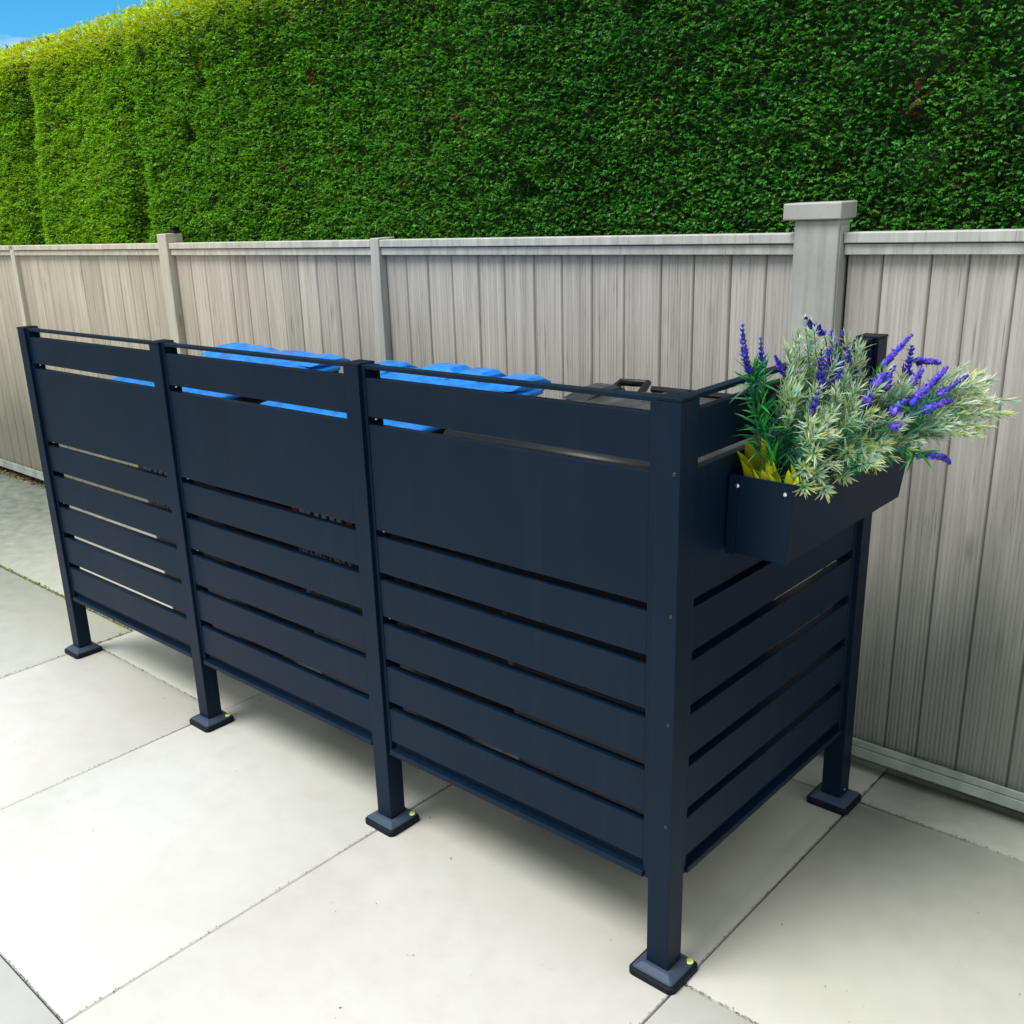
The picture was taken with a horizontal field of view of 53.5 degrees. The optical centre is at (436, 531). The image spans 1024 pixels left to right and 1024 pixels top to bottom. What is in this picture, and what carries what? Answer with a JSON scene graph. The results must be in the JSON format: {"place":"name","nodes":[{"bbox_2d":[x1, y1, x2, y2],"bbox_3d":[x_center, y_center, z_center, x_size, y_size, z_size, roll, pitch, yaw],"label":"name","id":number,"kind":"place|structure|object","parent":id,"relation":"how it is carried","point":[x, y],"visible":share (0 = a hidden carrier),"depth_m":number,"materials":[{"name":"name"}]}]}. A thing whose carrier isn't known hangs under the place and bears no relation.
{"place":"outdoors","nodes":[
{"label":"outdoors","id":0,"kind":"place"},
{"bbox_2d":[0,0,196,60],"label":"sky","id":1,"kind":"structure","parent":0,"point":[19,19],"materials":[{"name":"blue"}]},
{"bbox_2d":[0,466,1023,1023],"bbox_3d":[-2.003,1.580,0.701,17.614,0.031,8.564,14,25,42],"label":"patio paving","id":2,"kind":"structure","parent":0,"point":[120,866],"depth_m":2.47,"materials":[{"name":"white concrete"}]},
{"bbox_2d":[0,468,45,489],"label":"leaf litter","id":3,"kind":"object","parent":2,"relation":"on","point":[16,476],"visible":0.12,"depth_m":6.63,"materials":[{"name":"brown plant"}]},
{"bbox_2d":[0,564,132,642],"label":"moss","id":4,"kind":"object","parent":2,"relation":"on","point":[39,584],"visible":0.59,"depth_m":4.54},
{"bbox_2d":[111,342,349,656],"bbox_3d":[-0.719,-0.083,3.718,0.692,1.117,0.611,14,25,42],"label":"wheeled bin","id":5,"kind":"object","parent":2,"relation":"on","point":[278,362],"visible":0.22,"depth_m":3.53,"materials":[{"name":"blue plastic"}]},
{"bbox_2d":[260,360,550,734],"bbox_3d":[-0.083,0.080,3.117,0.692,1.118,0.611,14,25,42],"label":"wheeled bin","id":6,"kind":"object","parent":2,"relation":"on","point":[458,368],"visible":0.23,"depth_m":2.95,"materials":[{"name":"blue plastic"}]},
{"bbox_2d":[16,325,888,994],"bbox_3d":[-0.180,0.005,3.149,2.720,1.250,0.956,14,25,42],"label":"bin screen","id":7,"kind":"object","parent":2,"relation":"on","point":[726,757],"visible":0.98,"depth_m":2.35,"materials":[{"name":"metal"}]},
{"bbox_2d":[725,421,910,564],"bbox_3d":[0.801,-0.115,2.117,0.160,0.196,0.582,14,25,42],"label":"trough planter","id":8,"kind":"object","parent":7,"relation":"hanging from","point":[779,523],"visible":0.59,"depth_m":1.95,"materials":[{"name":"painted metal"}]},
{"bbox_2d":[730,324,775,471],"bbox_3d":[0.584,-0.223,1.885,0.086,0.334,0.080,-2,18,2],"label":"lavender stem","id":9,"kind":"object","parent":8,"relation":"in","point":[746,357],"visible":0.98,"depth_m":1.87,"materials":[{"name":"green plant"}]},
{"bbox_2d":[745,438,766,473],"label":"broad leaf plant","id":10,"kind":"object","parent":8,"relation":"in","point":[755,463],"visible":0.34,"depth_m":1.96,"materials":[{"name":"plant"}]},
{"bbox_2d":[737,451,775,480],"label":"broad leaf plant","id":11,"kind":"object","parent":8,"relation":"in","point":[746,467],"visible":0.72,"depth_m":1.92,"materials":[{"name":"plant"}]},
{"bbox_2d":[735,350,789,479],"bbox_3d":[0.611,-0.201,1.890,0.132,0.286,0.088,-13,21,-29],"label":"strap leaf plant","id":12,"kind":"object","parent":8,"relation":"in","point":[762,422],"visible":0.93,"depth_m":1.88,"materials":[{"name":"plant"}]},
{"bbox_2d":[750,337,790,454],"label":"lavender stem","id":13,"kind":"object","parent":8,"relation":"in","point":[761,358],"visible":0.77,"depth_m":1.89,"materials":[{"name":"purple plant"}]},
{"bbox_2d":[768,464,798,484],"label":"broad leaf plant","id":14,"kind":"object","parent":8,"relation":"in","point":[788,479],"visible":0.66,"depth_m":1.89,"materials":[{"name":"plant"}]},
{"bbox_2d":[773,355,812,395],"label":"lavender stem","id":15,"kind":"object","parent":8,"relation":"in","point":[779,364],"visible":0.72,"depth_m":1.91,"materials":[{"name":"purple plant"}]},
{"bbox_2d":[765,329,834,482],"bbox_3d":[0.679,-0.223,1.913,0.122,0.307,0.142,14,25,42],"label":"variegated plant","id":16,"kind":"object","parent":8,"relation":"in","point":[790,401],"visible":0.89,"depth_m":1.92,"materials":[{"name":"plant"}]},
{"bbox_2d":[795,387,820,452],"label":"lavender stem","id":17,"kind":"object","parent":8,"relation":"in","point":[814,404],"visible":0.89,"depth_m":1.86,"materials":[{"name":"purple plant"}]},
{"bbox_2d":[782,314,844,430],"bbox_3d":[0.741,-0.259,1.989,0.115,0.322,0.152,14,25,42],"label":"variegated plant","id":18,"kind":"object","parent":8,"relation":"in","point":[810,358],"visible":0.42,"depth_m":1.97,"materials":[{"name":"plant"}]},
{"bbox_2d":[784,409,846,502],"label":"variegated plant","id":19,"kind":"object","parent":8,"relation":"in","point":[810,449],"visible":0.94,"depth_m":1.86,"materials":[{"name":"plant"}]},
{"bbox_2d":[803,316,830,404],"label":"lavender stem","id":20,"kind":"object","parent":8,"relation":"in","point":[821,332],"visible":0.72,"depth_m":2.02,"materials":[{"name":"purple plant"}]},
{"bbox_2d":[806,348,829,407],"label":"lavender stem","id":21,"kind":"object","parent":8,"relation":"in","point":[820,363],"visible":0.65,"depth_m":1.95,"materials":[{"name":"purple plant"}]},
{"bbox_2d":[818,365,833,413],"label":"lavender stem","id":22,"kind":"object","parent":8,"relation":"in","point":[823,381],"visible":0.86,"depth_m":1.92,"materials":[{"name":"purple plant"}]},
{"bbox_2d":[823,330,844,459],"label":"lavender stem","id":23,"kind":"object","parent":8,"relation":"in","point":[832,335],"visible":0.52,"depth_m":2.08,"materials":[{"name":"purple plant"}]},
{"bbox_2d":[822,347,846,402],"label":"lavender stem","id":24,"kind":"object","parent":8,"relation":"in","point":[828,356],"visible":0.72,"depth_m":1.96,"materials":[{"name":"purple plant"}]},
{"bbox_2d":[826,355,844,394],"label":"lavender stem","id":25,"kind":"object","parent":8,"relation":"in","point":[839,371],"visible":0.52,"depth_m":2.00,"materials":[{"name":"purple plant"}]},
{"bbox_2d":[803,377,887,485],"bbox_3d":[0.778,-0.185,1.929,0.155,0.216,0.203,5,20,24],"label":"variegated plant","id":26,"kind":"object","parent":8,"relation":"in","point":[843,448],"visible":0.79,"depth_m":1.93,"materials":[{"name":"plant"}]},
{"bbox_2d":[842,349,860,431],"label":"lavender stem","id":27,"kind":"object","parent":8,"relation":"in","point":[848,356],"visible":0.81,"depth_m":2.04,"materials":[{"name":"purple plant"}]},
{"bbox_2d":[840,329,865,360],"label":"lavender stem","id":28,"kind":"object","parent":8,"relation":"in","point":[842,335],"visible":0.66,"depth_m":2.10,"materials":[{"name":"purple plant"}]},
{"bbox_2d":[822,327,893,435],"bbox_3d":[0.839,-0.283,2.101,0.144,0.287,0.168,-12,20,-26],"label":"variegated plant","id":29,"kind":"object","parent":8,"relation":"in","point":[858,362],"visible":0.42,"depth_m":2.06,"materials":[{"name":"plant"}]},
{"bbox_2d":[849,388,874,437],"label":"lavender stem","id":30,"kind":"object","parent":8,"relation":"in","point":[866,400],"visible":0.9,"depth_m":1.96,"materials":[{"name":"purple plant"}]},
{"bbox_2d":[849,371,888,439],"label":"lavender stem","id":31,"kind":"object","parent":8,"relation":"in","point":[880,379],"visible":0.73,"depth_m":2.00,"materials":[{"name":"purple plant"}]},
{"bbox_2d":[864,365,897,431],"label":"lavender stem","id":32,"kind":"object","parent":8,"relation":"in","point":[886,387],"visible":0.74,"depth_m":2.06,"materials":[{"name":"purple plant"}]},
{"bbox_2d":[852,413,918,462],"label":"lavender stem","id":33,"kind":"object","parent":8,"relation":"in","point":[893,426],"visible":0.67,"depth_m":1.97,"materials":[{"name":"purple plant"}]},
{"bbox_2d":[858,333,913,430],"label":"lavender stem","id":34,"kind":"object","parent":8,"relation":"in","point":[888,359],"visible":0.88,"depth_m":2.13,"materials":[{"name":"purple plant"}]},
{"bbox_2d":[850,409,926,473],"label":"variegated plant","id":35,"kind":"object","parent":8,"relation":"in","point":[887,442],"visible":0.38,"depth_m":2.01,"materials":[{"name":"plant"}]},
{"bbox_2d":[875,398,906,433],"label":"lavender stem","id":36,"kind":"object","parent":8,"relation":"in","point":[895,409],"visible":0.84,"depth_m":2.01,"materials":[{"name":"purple plant"}]},
{"bbox_2d":[849,441,939,474],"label":"variegated plant","id":37,"kind":"object","parent":8,"relation":"in","point":[914,452],"visible":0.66,"depth_m":2.05,"materials":[{"name":"plant"}]},
{"bbox_2d":[900,345,914,390],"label":"lavender stem","id":38,"kind":"object","parent":8,"relation":"in","point":[909,360],"visible":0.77,"depth_m":2.15,"materials":[{"name":"purple plant"}]},
{"bbox_2d":[856,369,963,448],"bbox_3d":[0.967,-0.237,2.093,0.238,0.194,0.136,2,19,14],"label":"variegated plant","id":39,"kind":"object","parent":8,"relation":"in","point":[894,395],"visible":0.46,"depth_m":2.09,"materials":[{"name":"plant"}]},
{"bbox_2d":[899,367,923,405],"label":"lavender stem","id":40,"kind":"object","parent":8,"relation":"in","point":[917,375],"visible":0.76,"depth_m":2.12,"materials":[{"name":"purple plant"}]},
{"bbox_2d":[900,383,927,419],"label":"lavender stem","id":41,"kind":"object","parent":8,"relation":"in","point":[913,400],"visible":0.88,"depth_m":2.05,"materials":[{"name":"purple plant"}]},
{"bbox_2d":[887,356,941,400],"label":"lavender stem","id":42,"kind":"object","parent":8,"relation":"in","point":[923,360],"visible":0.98,"depth_m":2.21,"materials":[{"name":"purple plant"}]},
{"bbox_2d":[886,365,948,428],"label":"lavender stem","id":43,"kind":"object","parent":8,"relation":"in","point":[936,378],"visible":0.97,"depth_m":2.09,"materials":[{"name":"purple plant"}]},
{"bbox_2d":[889,452,951,464],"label":"lavender stem","id":44,"kind":"object","parent":8,"relation":"in","point":[943,457],"visible":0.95,"depth_m":2.14,"materials":[{"name":"purple plant"}]},
{"bbox_2d":[889,398,953,433],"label":"lavender stem","id":45,"kind":"object","parent":8,"relation":"in","point":[925,409],"visible":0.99,"depth_m":2.05,"materials":[{"name":"purple plant"}]},
{"bbox_2d":[890,374,969,437],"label":"lavender stem","id":46,"kind":"object","parent":8,"relation":"in","point":[943,391],"visible":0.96,"depth_m":2.13,"materials":[{"name":"purple plant"}]},
{"bbox_2d":[901,419,996,446],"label":"variegated plant","id":47,"kind":"object","parent":8,"relation":"in","point":[969,434],"visible":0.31,"depth_m":2.15,"materials":[{"name":"plant"}]},
{"bbox_2d":[901,361,1020,441],"bbox_3d":[1.113,-0.267,2.183,0.350,0.181,0.185,-9,19,-17],"label":"variegated plant","id":48,"kind":"object","parent":8,"relation":"in","point":[961,405],"visible":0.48,"depth_m":2.19,"materials":[{"name":"plant"}]},
{"bbox_2d":[3,641,1015,1023],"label":"joint grit","id":49,"kind":"object","parent":2,"relation":"on","point":[447,785],"visible":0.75,"depth_m":2.39,"materials":[{"name":"grey gravel"}]},
{"bbox_2d":[0,0,1023,245],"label":"hedge","id":50,"kind":"object","parent":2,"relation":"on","point":[252,120],"visible":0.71,"depth_m":3.71,"materials":[{"name":"green plant"}]},
{"bbox_2d":[0,200,1023,812],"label":"fence","id":51,"kind":"object","parent":2,"relation":"on","point":[940,688],"visible":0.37,"depth_m":2.83,"materials":[{"name":"wood"}]},
{"bbox_2d":[443,378,795,814],"bbox_3d":[0.498,0.235,2.552,0.692,1.116,0.635,14,25,42],"label":"wheeled bin","id":52,"kind":"object","parent":2,"relation":"on","point":[644,385],"visible":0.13,"depth_m":2.43,"materials":[{"name":"black plastic"}]}
]}

